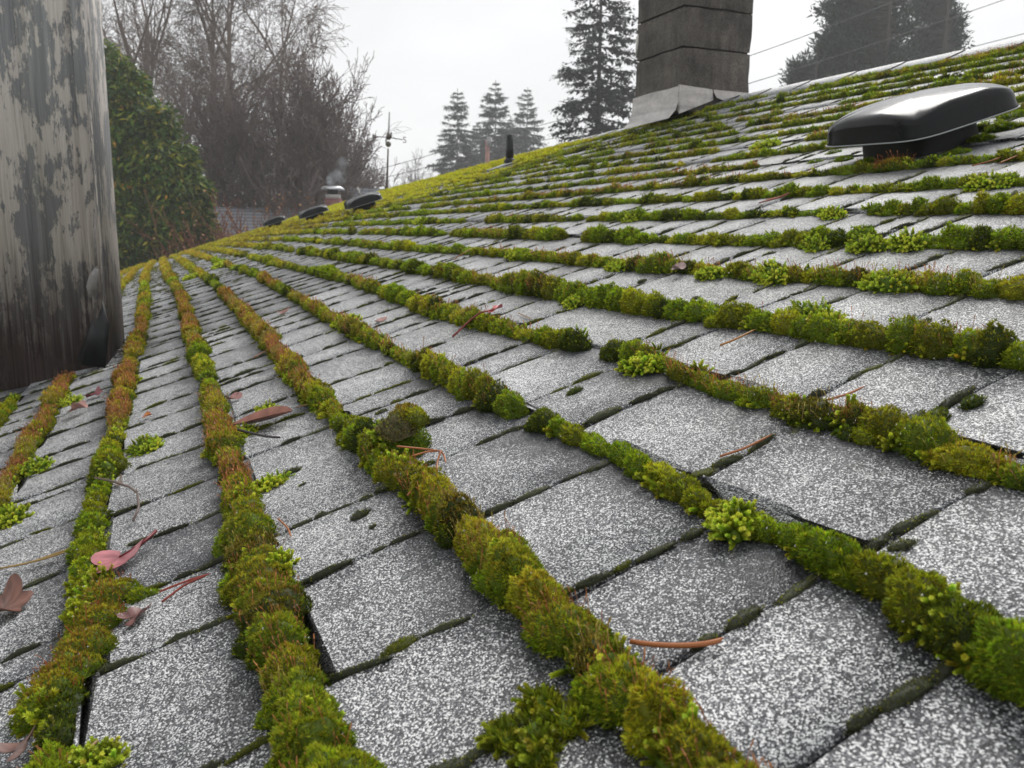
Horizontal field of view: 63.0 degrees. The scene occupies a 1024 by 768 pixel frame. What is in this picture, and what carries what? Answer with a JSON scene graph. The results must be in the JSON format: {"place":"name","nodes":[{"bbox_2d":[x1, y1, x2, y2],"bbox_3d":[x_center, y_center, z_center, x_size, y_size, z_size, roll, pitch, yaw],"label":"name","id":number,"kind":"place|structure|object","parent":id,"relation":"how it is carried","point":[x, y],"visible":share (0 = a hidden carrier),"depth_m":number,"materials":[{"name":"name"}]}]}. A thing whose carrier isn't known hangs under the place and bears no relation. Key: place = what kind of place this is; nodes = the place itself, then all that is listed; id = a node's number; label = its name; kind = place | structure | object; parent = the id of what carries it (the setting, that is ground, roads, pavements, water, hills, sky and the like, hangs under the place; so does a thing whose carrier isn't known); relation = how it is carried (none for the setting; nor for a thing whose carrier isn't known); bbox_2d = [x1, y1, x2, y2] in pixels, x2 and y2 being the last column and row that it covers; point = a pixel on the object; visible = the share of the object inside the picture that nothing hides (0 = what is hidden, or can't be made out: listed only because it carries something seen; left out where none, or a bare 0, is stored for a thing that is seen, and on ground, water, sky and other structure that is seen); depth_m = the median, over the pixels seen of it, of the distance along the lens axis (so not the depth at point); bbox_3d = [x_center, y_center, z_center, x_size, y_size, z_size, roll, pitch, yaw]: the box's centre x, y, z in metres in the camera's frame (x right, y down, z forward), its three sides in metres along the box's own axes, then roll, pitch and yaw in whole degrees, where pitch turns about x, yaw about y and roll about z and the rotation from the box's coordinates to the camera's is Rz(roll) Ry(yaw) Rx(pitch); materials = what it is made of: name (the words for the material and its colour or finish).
{"place":"outdoors","nodes":[
{"label":"outdoors","id":0,"kind":"place"},
{"bbox_2d":[101,0,1023,206],"label":"sky","id":1,"kind":"structure","parent":0,"point":[424,51],"materials":[{"name":"white"}]},
{"bbox_2d":[748,0,1002,83],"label":"power line","id":2,"kind":"object","parent":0,"point":[877,42],"visible":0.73,"depth_m":24.99,"materials":[{"name":"grey metal"}]},
{"label":"ground","id":3,"kind":"structure","parent":0,"visible":0},
{"bbox_2d":[101,0,210,122],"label":"bare tree","id":4,"kind":"object","parent":3,"relation":"on","point":[145,18],"visible":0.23,"depth_m":29.64,"materials":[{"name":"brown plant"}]},
{"bbox_2d":[104,37,222,270],"bbox_3d":[-8.554,-3.926,18.466,4.274,7.509,2.429,3,11,14],"label":"laurel tree","id":5,"kind":"object","parent":3,"relation":"on","point":[156,162],"visible":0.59,"depth_m":18.04,"materials":[{"name":"green plant"}]},
{"bbox_2d":[116,185,272,262],"bbox_3d":[-5.905,-2.091,17.802,4.338,4.168,3.061,5,11,23],"label":"red shrub","id":6,"kind":"object","parent":3,"relation":"on","point":[151,210],"visible":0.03,"depth_m":17.41,"materials":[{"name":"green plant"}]},
{"bbox_2d":[153,6,252,201],"bbox_3d":[-15.030,-10.745,39.390,5.823,13.325,8.984,-4,11,-23],"label":"bare tree","id":7,"kind":"object","parent":3,"relation":"on","point":[188,47],"visible":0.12,"depth_m":37.56,"materials":[{"name":"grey plant"}]},
{"bbox_2d":[117,0,350,207],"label":"bare tree","id":8,"kind":"object","parent":3,"relation":"on","point":[200,64],"visible":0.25,"depth_m":27.35,"materials":[{"name":"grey plant"}]},
{"bbox_2d":[155,189,314,256],"bbox_3d":[-4.919,-2.041,17.848,4.817,4.075,2.393,-4,11,-23],"label":"red shrub","id":9,"kind":"object","parent":3,"relation":"on","point":[224,231],"visible":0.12,"depth_m":16.78,"materials":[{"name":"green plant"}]},
{"bbox_2d":[101,0,370,206],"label":"bare tree","id":10,"kind":"object","parent":3,"relation":"on","point":[213,27],"visible":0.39,"depth_m":25.20,"materials":[{"name":"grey plant"}]},
{"bbox_2d":[111,2,381,240],"bbox_3d":[-7.552,-5.784,23.640,7.567,9.377,4.557,2,10,7],"label":"bare tree","id":11,"kind":"object","parent":3,"relation":"on","point":[305,116],"visible":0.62,"depth_m":23.10,"materials":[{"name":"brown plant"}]},
{"bbox_2d":[204,207,303,237],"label":"neighbour house","id":12,"kind":"structure","parent":3,"relation":"on","point":[249,214],"depth_m":22.82,"materials":[{"name":"grey"}]},
{"bbox_2d":[210,186,313,241],"bbox_3d":[-5.168,-2.210,18.505,3.818,4.171,2.650,11,14,44],"label":"red shrub","id":13,"kind":"object","parent":3,"relation":"on","point":[307,197],"visible":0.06,"depth_m":17.61,"materials":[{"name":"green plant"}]},
{"bbox_2d":[165,54,384,210],"bbox_3d":[-6.812,-5.310,24.596,6.446,8.130,4.207,0,10,-6],"label":"bare tree","id":14,"kind":"object","parent":3,"relation":"on","point":[235,134],"visible":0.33,"depth_m":23.29,"materials":[{"name":"grey plant"}]},
{"bbox_2d":[252,16,411,181],"bbox_3d":[-7.811,-8.789,33.425,7.400,11.794,5.011,5,11,24],"label":"bare tree","id":15,"kind":"object","parent":3,"relation":"on","point":[336,88],"visible":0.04,"depth_m":33.23,"materials":[{"name":"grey plant"}]},
{"bbox_2d":[321,186,344,205],"bbox_3d":[-4.711,-3.004,22.249,0.512,4.398,0.513,1,10,0],"label":"brick chimney","id":16,"kind":"object","parent":3,"relation":"on","point":[333,196],"visible":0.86,"depth_m":21.74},
{"bbox_2d":[265,82,404,205],"bbox_3d":[-5.631,-5.504,26.506,5.021,7.827,4.044,-7,13,-37],"label":"bare tree","id":17,"kind":"object","parent":3,"relation":"on","point":[359,169],"visible":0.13,"depth_m":26.35,"materials":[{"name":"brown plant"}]},
{"bbox_2d":[271,109,401,205],"bbox_3d":[-6.184,-5.631,28.624,5.288,7.326,3.345,1,10,-1],"label":"bare tree","id":18,"kind":"object","parent":3,"relation":"on","point":[377,172],"visible":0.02,"depth_m":28.46,"materials":[{"name":"grey plant"}]},
{"bbox_2d":[347,187,382,199],"bbox_3d":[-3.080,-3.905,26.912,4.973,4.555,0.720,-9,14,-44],"label":"dormer house","id":19,"kind":"structure","parent":3,"relation":"on","point":[364,190],"depth_m":25.08,"materials":[{"name":"grey"}]},
{"bbox_2d":[397,148,426,183],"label":"bare tree","id":20,"kind":"object","parent":3,"relation":"on","point":[410,180],"visible":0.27,"depth_m":59.90,"materials":[{"name":"grey plant"}]},
{"bbox_2d":[425,88,481,174],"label":"conifer tree","id":21,"kind":"object","parent":3,"relation":"on","point":[451,154],"visible":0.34,"depth_m":56.52,"materials":[{"name":"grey plant"}]},
{"bbox_2d":[458,125,493,166],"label":"conifer tree","id":22,"kind":"object","parent":3,"relation":"on","point":[476,147],"visible":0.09,"depth_m":66.48,"materials":[{"name":"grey plant"}]},
{"bbox_2d":[467,80,519,167],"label":"conifer tree","id":23,"kind":"object","parent":3,"relation":"on","point":[487,131],"visible":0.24,"depth_m":60.28,"materials":[{"name":"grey plant"}]},
{"bbox_2d":[0,38,1023,767],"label":"roof shingles","id":24,"kind":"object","parent":3,"relation":"on","point":[802,678],"depth_m":0.63,"materials":[{"name":"asphalt"}]},
{"bbox_2d":[0,573,33,611],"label":"maple leaf","id":25,"kind":"object","parent":24,"relation":"on","point":[14,597],"visible":1,"depth_m":0.74,"materials":[{"name":"plant"}]},
{"bbox_2d":[0,502,34,529],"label":"moss tuft","id":26,"kind":"object","parent":24,"relation":"on","point":[11,515],"visible":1,"depth_m":0.98,"materials":[{"name":"green plant"}]},
{"bbox_2d":[0,726,34,761],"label":"maple leaf","id":27,"kind":"object","parent":24,"relation":"on","point":[18,749],"visible":1,"depth_m":0.50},
{"bbox_2d":[0,550,64,568],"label":"pine needle","id":28,"kind":"object","parent":24,"relation":"on","point":[46,557],"visible":0.89,"depth_m":0.82,"materials":[{"name":"brown plant"}]},
{"bbox_2d":[17,456,55,476],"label":"moss tuft","id":29,"kind":"object","parent":24,"relation":"on","point":[32,466],"visible":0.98,"depth_m":1.19,"materials":[{"name":"green plant"}]},
{"bbox_2d":[0,0,124,390],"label":"wooden wall","id":30,"kind":"structure","parent":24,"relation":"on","point":[61,308],"depth_m":1.99,"materials":[{"name":"wood"}]},
{"bbox_2d":[0,266,134,430],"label":"moss row","id":31,"kind":"object","parent":24,"relation":"on","point":[8,406],"visible":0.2,"depth_m":1.76,"materials":[{"name":"green plant"}]},
{"bbox_2d":[56,392,83,407],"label":"moss tuft","id":32,"kind":"object","parent":24,"relation":"on","point":[70,400],"visible":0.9,"depth_m":1.64,"materials":[{"name":"green plant"}]},
{"bbox_2d":[0,262,146,510],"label":"moss row","id":33,"kind":"object","parent":24,"relation":"on","point":[30,440],"visible":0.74,"depth_m":1.41,"materials":[{"name":"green plant"}]},
{"bbox_2d":[67,400,87,412],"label":"maple leaf","id":34,"kind":"object","parent":24,"relation":"on","point":[80,404],"visible":1,"depth_m":1.50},
{"bbox_2d":[5,531,161,738],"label":"moss bank","id":35,"kind":"structure","parent":24,"relation":"on","point":[99,621],"depth_m":0.60,"materials":[{"name":"green plant"}]},
{"bbox_2d":[17,259,157,767],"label":"moss row","id":36,"kind":"object","parent":24,"relation":"on","point":[54,735],"visible":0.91,"depth_m":0.90,"materials":[{"name":"green plant"}]},
{"bbox_2d":[94,477,139,521],"bbox_3d":[-0.436,0.120,0.933,0.022,0.017,0.198,-7,13,-36],"label":"twig","id":37,"kind":"object","parent":36,"relation":"on","point":[129,487],"visible":1,"depth_m":0.92,"materials":[{"name":"brown plant"}]},
{"bbox_2d":[61,735,133,767],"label":"moss tuft","id":38,"kind":"object","parent":24,"relation":"on","point":[104,753],"visible":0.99,"depth_m":0.47,"materials":[{"name":"green plant"}]},
{"bbox_2d":[91,529,157,573],"bbox_3d":[-0.350,0.151,0.754,0.057,0.023,0.044,-4,11,-23],"label":"pink leaf","id":39,"kind":"object","parent":24,"relation":"on","point":[107,558],"visible":0.98,"depth_m":0.76,"materials":[{"name":"plant"}]},
{"bbox_2d":[116,603,150,625],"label":"maple leaf","id":40,"kind":"object","parent":24,"relation":"on","point":[133,613],"visible":1,"depth_m":0.64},
{"bbox_2d":[122,433,164,457],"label":"moss tuft","id":41,"kind":"object","parent":24,"relation":"on","point":[147,444],"visible":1,"depth_m":1.12,"materials":[{"name":"green plant"}]},
{"bbox_2d":[159,573,210,602],"bbox_3d":[-0.259,0.160,0.662,0.039,0.014,0.023,-4,11,-23],"label":"pine needle","id":42,"kind":"object","parent":24,"relation":"on","point":[189,581],"visible":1,"depth_m":0.67,"materials":[{"name":"brown plant"}]},
{"bbox_2d":[234,421,258,437],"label":"moss tuft","id":43,"kind":"object","parent":24,"relation":"on","point":[248,427],"visible":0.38,"depth_m":1.05,"materials":[{"name":"green plant"}]},
{"bbox_2d":[232,406,291,424],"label":"lance leaf","id":44,"kind":"object","parent":24,"relation":"on","point":[265,414],"visible":0.97,"depth_m":1.08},
{"bbox_2d":[252,469,294,495],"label":"moss tuft","id":45,"kind":"object","parent":24,"relation":"on","point":[268,482],"visible":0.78,"depth_m":0.84,"materials":[{"name":"green plant"}]},
{"bbox_2d":[158,256,389,767],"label":"moss row","id":46,"kind":"object","parent":24,"relation":"on","point":[300,714],"visible":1,"depth_m":0.57,"materials":[{"name":"green plant"}]},
{"bbox_2d":[256,546,300,578],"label":"moss tuft","id":47,"kind":"object","parent":46,"relation":"on","point":[282,557],"visible":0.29,"depth_m":0.64,"materials":[{"name":"green plant"}]},
{"bbox_2d":[262,215,286,227],"bbox_3d":[-2.570,-1.750,9.040,0.251,0.155,0.339,-2,11,-17],"label":"roof vent","id":48,"kind":"object","parent":24,"relation":"on","point":[275,220],"visible":0.97,"depth_m":8.90,"materials":[{"name":"plastic"}]},
{"bbox_2d":[298,204,328,219],"bbox_3d":[-1.697,-1.457,7.138,0.251,0.156,0.339,-2,11,-17],"label":"roof vent","id":49,"kind":"object","parent":24,"relation":"on","point":[311,212],"visible":0.98,"depth_m":7.00,"materials":[{"name":"plastic"}]},
{"bbox_2d":[344,192,382,211],"bbox_3d":[-1.038,-1.262,5.818,0.251,0.157,0.339,-2,11,-17],"label":"roof vent","id":50,"kind":"object","parent":24,"relation":"on","point":[365,201],"visible":0.96,"depth_m":5.68,"materials":[{"name":"plastic"}]},
{"bbox_2d":[373,112,405,189],"bbox_3d":[-1.560,-2.952,10.669,0.330,1.004,0.278,7,12,31],"label":"weathervane","id":51,"kind":"object","parent":24,"relation":"on","point":[388,137],"visible":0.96,"depth_m":10.64,"materials":[{"name":"metal"}]},
{"bbox_2d":[249,137,590,230],"bbox_3d":[-2.283,-1.872,9.512,2.452,1.058,9.649,-4,11,-23],"label":"moss carpet","id":52,"kind":"object","parent":24,"relation":"on","point":[410,185],"visible":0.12,"depth_m":6.87,"materials":[{"name":"green plant"}]},
{"bbox_2d":[169,253,775,767],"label":"moss row","id":53,"kind":"object","parent":24,"relation":"on","point":[643,705],"visible":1,"depth_m":0.49,"materials":[{"name":"green plant"}]},
{"bbox_2d":[365,401,431,457],"bbox_3d":[-0.109,0.051,0.821,0.066,0.069,0.069,-4,11,-23],"label":"moss clod","id":54,"kind":"object","parent":53,"relation":"on","point":[404,424],"visible":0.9,"depth_m":0.80,"materials":[{"name":"green plant"}]},
{"bbox_2d":[397,445,445,495],"bbox_3d":[-0.082,0.068,0.724,0.035,0.030,0.092,4,11,16],"label":"pine needle","id":55,"kind":"object","parent":53,"relation":"on","point":[433,450],"visible":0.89,"depth_m":0.75,"materials":[{"name":"brown plant"}]},
{"bbox_2d":[486,135,514,170],"bbox_3d":[-0.055,-1.602,5.794,0.214,0.245,0.126,-4,11,-23],"label":"vent pipe","id":56,"kind":"object","parent":24,"relation":"on","point":[509,159],"visible":0.83,"depth_m":5.78,"materials":[{"name":"black metal"}]},
{"bbox_2d":[256,160,760,228],"bbox_3d":[-1.621,-1.401,7.358,0.146,0.301,14.823,-4,11,-22],"label":"moss row","id":57,"kind":"object","parent":24,"relation":"on","point":[673,173],"visible":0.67,"depth_m":2.88,"materials":[{"name":"green plant"}]},
{"bbox_2d":[0,57,1023,767],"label":"joint moss","id":58,"kind":"object","parent":24,"relation":"on","point":[910,691],"visible":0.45,"depth_m":0.86,"materials":[{"name":"green plant"}]},
{"bbox_2d":[473,678,595,767],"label":"moss patch","id":59,"kind":"object","parent":24,"relation":"on","point":[532,744],"visible":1,"depth_m":0.40,"materials":[{"name":"green plant"}]},
{"bbox_2d":[561,293,584,308],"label":"moss tuft","id":60,"kind":"object","parent":24,"relation":"on","point":[573,302],"visible":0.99,"depth_m":1.21,"materials":[{"name":"green plant"}]},
{"bbox_2d":[179,249,1023,707],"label":"moss row","id":61,"kind":"object","parent":24,"relation":"on","point":[941,619],"visible":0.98,"depth_m":0.46,"materials":[{"name":"green plant"}]},
{"bbox_2d":[189,245,1023,491],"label":"moss row","id":62,"kind":"object","parent":24,"relation":"on","point":[929,439],"visible":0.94,"depth_m":0.68,"materials":[{"name":"green plant"}]},
{"bbox_2d":[452,304,502,336],"bbox_3d":[-0.053,-0.097,1.253,0.085,0.048,0.028,-4,11,-23],"label":"needle","id":63,"kind":"object","parent":62,"relation":"on","point":[495,307],"visible":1,"depth_m":1.25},
{"bbox_2d":[199,241,1023,370],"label":"moss row","id":64,"kind":"object","parent":24,"relation":"on","point":[991,345],"visible":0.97,"depth_m":0.91,"materials":[{"name":"green plant"}]},
{"bbox_2d":[603,258,625,271],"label":"moss tuft","id":65,"kind":"object","parent":24,"relation":"on","point":[618,265],"visible":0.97,"depth_m":1.37,"materials":[{"name":"green plant"}]},
{"bbox_2d":[215,234,1023,300],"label":"moss row","id":66,"kind":"object","parent":24,"relation":"on","point":[968,282],"visible":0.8,"depth_m":1.13,"materials":[{"name":"green plant"}]},
{"bbox_2d":[217,221,1023,251],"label":"moss row","id":67,"kind":"object","parent":24,"relation":"on","point":[980,237],"visible":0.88,"depth_m":1.36,"materials":[{"name":"green plant"}]},
{"bbox_2d":[236,189,1023,234],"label":"moss row","id":68,"kind":"object","parent":24,"relation":"on","point":[1000,202],"visible":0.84,"depth_m":1.48,"materials":[{"name":"green plant"}]},
{"bbox_2d":[241,169,1023,233],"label":"moss row","id":69,"kind":"object","parent":24,"relation":"on","point":[927,182],"visible":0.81,"depth_m":1.77,"materials":[{"name":"green plant"}]},
{"bbox_2d":[246,146,1023,231],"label":"moss row","id":70,"kind":"object","parent":24,"relation":"on","point":[849,169],"visible":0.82,"depth_m":2.00,"materials":[{"name":"green plant"}]},
{"bbox_2d":[614,351,661,376],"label":"moss tuft","id":71,"kind":"object","parent":24,"relation":"on","point":[639,363],"visible":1,"depth_m":0.85,"materials":[{"name":"green plant"}]},
{"bbox_2d":[257,118,1023,228],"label":"moss row","id":72,"kind":"object","parent":24,"relation":"on","point":[764,152],"visible":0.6,"depth_m":2.75,"materials":[{"name":"green plant"}]},
{"bbox_2d":[284,93,1023,220],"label":"moss row","id":73,"kind":"object","parent":24,"relation":"on","point":[699,143],"visible":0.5,"depth_m":3.23,"materials":[{"name":"green plant"}]},
{"bbox_2d":[287,83,1023,218],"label":"moss row","id":74,"kind":"object","parent":24,"relation":"on","point":[784,124],"visible":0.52,"depth_m":3.24,"materials":[{"name":"green plant"}]},
{"bbox_2d":[289,102,1023,218],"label":"moss row","id":75,"kind":"object","parent":24,"relation":"on","point":[819,135],"visible":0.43,"depth_m":3.28,"materials":[{"name":"green plant"}]},
{"bbox_2d":[297,73,1023,215],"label":"moss row","id":76,"kind":"object","parent":24,"relation":"on","point":[1005,80],"visible":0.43,"depth_m":3.06,"materials":[{"name":"green plant"}]},
{"bbox_2d":[327,53,1023,206],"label":"moss row","id":77,"kind":"object","parent":24,"relation":"on","point":[910,75],"visible":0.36,"depth_m":3.23,"materials":[{"name":"green plant"}]},
{"bbox_2d":[629,637,723,647],"bbox_3d":[0.083,0.132,0.425,0.047,0.013,0.007,5,11,21],"label":"pine needle","id":78,"kind":"object","parent":24,"relation":"on","point":[676,645],"visible":0.99,"depth_m":0.42,"materials":[{"name":"brown plant"}]},
{"bbox_2d":[330,44,1023,205],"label":"moss row","id":79,"kind":"object","parent":24,"relation":"on","point":[947,62],"visible":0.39,"depth_m":3.24,"materials":[{"name":"green plant"}]},
{"bbox_2d":[332,43,1023,204],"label":"moss row","id":80,"kind":"object","parent":24,"relation":"on","point":[1010,48],"visible":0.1,"depth_m":3.35,"materials":[{"name":"green plant"}]},
{"bbox_2d":[340,65,1023,203],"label":"moss row","id":81,"kind":"object","parent":24,"relation":"on","point":[952,80],"visible":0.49,"depth_m":3.15,"materials":[{"name":"green plant"}]},
{"bbox_2d":[623,0,753,129],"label":"chimney","id":82,"kind":"object","parent":24,"relation":"on","point":[692,55],"visible":0.91,"depth_m":4.27,"materials":[{"name":"concrete"}]},
{"bbox_2d":[379,58,1023,193],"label":"moss row","id":83,"kind":"object","parent":24,"relation":"on","point":[874,88],"visible":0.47,"depth_m":3.09,"materials":[{"name":"green plant"}]},
{"bbox_2d":[694,265,727,281],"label":"moss tuft","id":84,"kind":"object","parent":24,"relation":"on","point":[708,273],"visible":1,"depth_m":1.14,"materials":[{"name":"green plant"}]},
{"bbox_2d":[701,496,767,549],"bbox_3d":[0.139,0.084,0.524,0.040,0.030,0.044,-4,11,-23],"label":"moss tuft","id":85,"kind":"object","parent":24,"relation":"on","point":[731,523],"visible":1,"depth_m":0.52,"materials":[{"name":"green plant"}]},
{"bbox_2d":[719,434,771,457],"bbox_3d":[0.173,0.045,0.616,0.044,0.015,0.007,-4,11,-23],"label":"pine needle","id":86,"kind":"object","parent":24,"relation":"on","point":[745,447],"visible":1,"depth_m":0.61,"materials":[{"name":"brown plant"}]},
{"bbox_2d":[748,136,781,150],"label":"moss tuft","id":87,"kind":"object","parent":24,"relation":"on","point":[766,143],"visible":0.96,"depth_m":2.41,"materials":[{"name":"green plant"}]},
{"bbox_2d":[748,257,798,285],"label":"moss tuft","id":88,"kind":"object","parent":24,"relation":"on","point":[768,275],"visible":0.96,"depth_m":1.03,"materials":[{"name":"green plant"}]},
{"bbox_2d":[775,296,852,322],"bbox_3d":[0.306,-0.072,0.850,0.038,0.036,0.112,-4,11,-23],"label":"moss tuft","id":89,"kind":"object","parent":24,"relation":"on","point":[805,309],"visible":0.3,"depth_m":0.84,"materials":[{"name":"green plant"}]},
{"bbox_2d":[801,232,830,252],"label":"moss tuft","id":90,"kind":"object","parent":24,"relation":"on","point":[815,243],"visible":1,"depth_m":1.13,"materials":[{"name":"green plant"}]},
{"bbox_2d":[816,205,848,219],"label":"moss tuft","id":91,"kind":"object","parent":24,"relation":"on","point":[831,212],"visible":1,"depth_m":1.28,"materials":[{"name":"green plant"}]},
{"bbox_2d":[845,230,890,253],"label":"moss tuft","id":92,"kind":"object","parent":24,"relation":"on","point":[862,243],"visible":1,"depth_m":1.04,"materials":[{"name":"green plant"}]},
{"bbox_2d":[852,266,922,294],"bbox_3d":[0.398,-0.110,0.887,0.041,0.032,0.094,-4,11,-23],"label":"moss tuft","id":93,"kind":"object","parent":24,"relation":"on","point":[877,282],"visible":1,"depth_m":0.88,"materials":[{"name":"green plant"}]},
{"bbox_2d":[886,226,926,251],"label":"moss tuft","id":94,"kind":"object","parent":24,"relation":"on","point":[904,241],"visible":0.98,"depth_m":1.00,"materials":[{"name":"green plant"}]},
{"bbox_2d":[806,109,1023,172],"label":"moss bank","id":95,"kind":"structure","parent":24,"relation":"on","point":[886,165],"depth_m":1.57,"materials":[{"name":"green plant"}]},
{"bbox_2d":[825,83,1020,159],"bbox_3d":[0.792,-0.512,1.641,0.239,0.155,0.323,-2,11,-13],"label":"roof vent","id":96,"kind":"object","parent":24,"relation":"on","point":[925,122],"visible":0.98,"depth_m":1.55,"materials":[{"name":"plastic"}]},
{"bbox_2d":[959,169,1017,191],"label":"moss tuft","id":97,"kind":"object","parent":24,"relation":"on","point":[984,182],"visible":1,"depth_m":1.18,"materials":[{"name":"green plant"}]},
{"bbox_2d":[510,87,548,153],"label":"conifer tree","id":98,"kind":"object","parent":3,"relation":"on","point":[525,137],"visible":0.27,"depth_m":64.16,"materials":[{"name":"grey plant"}]},
{"bbox_2d":[547,0,638,143],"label":"conifer tree","id":99,"kind":"object","parent":3,"relation":"on","point":[617,98],"visible":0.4,"depth_m":29.67,"materials":[{"name":"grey plant"}]},
{"bbox_2d":[778,46,829,86],"bbox_3d":[12.076,-8.350,34.655,2.677,10.920,2.330,-4,11,-23],"label":"pine tree","id":100,"kind":"object","parent":3,"relation":"on","point":[802,74],"visible":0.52,"depth_m":33.71,"materials":[{"name":"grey plant"}]},
{"bbox_2d":[804,0,921,78],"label":"pine tree","id":101,"kind":"object","parent":3,"relation":"on","point":[873,26],"visible":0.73,"depth_m":32.15,"materials":[{"name":"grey plant"}]},
{"bbox_2d":[901,0,975,60],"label":"pine tree","id":102,"kind":"object","parent":3,"relation":"on","point":[945,36],"visible":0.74,"depth_m":35.32,"materials":[{"name":"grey plant"}]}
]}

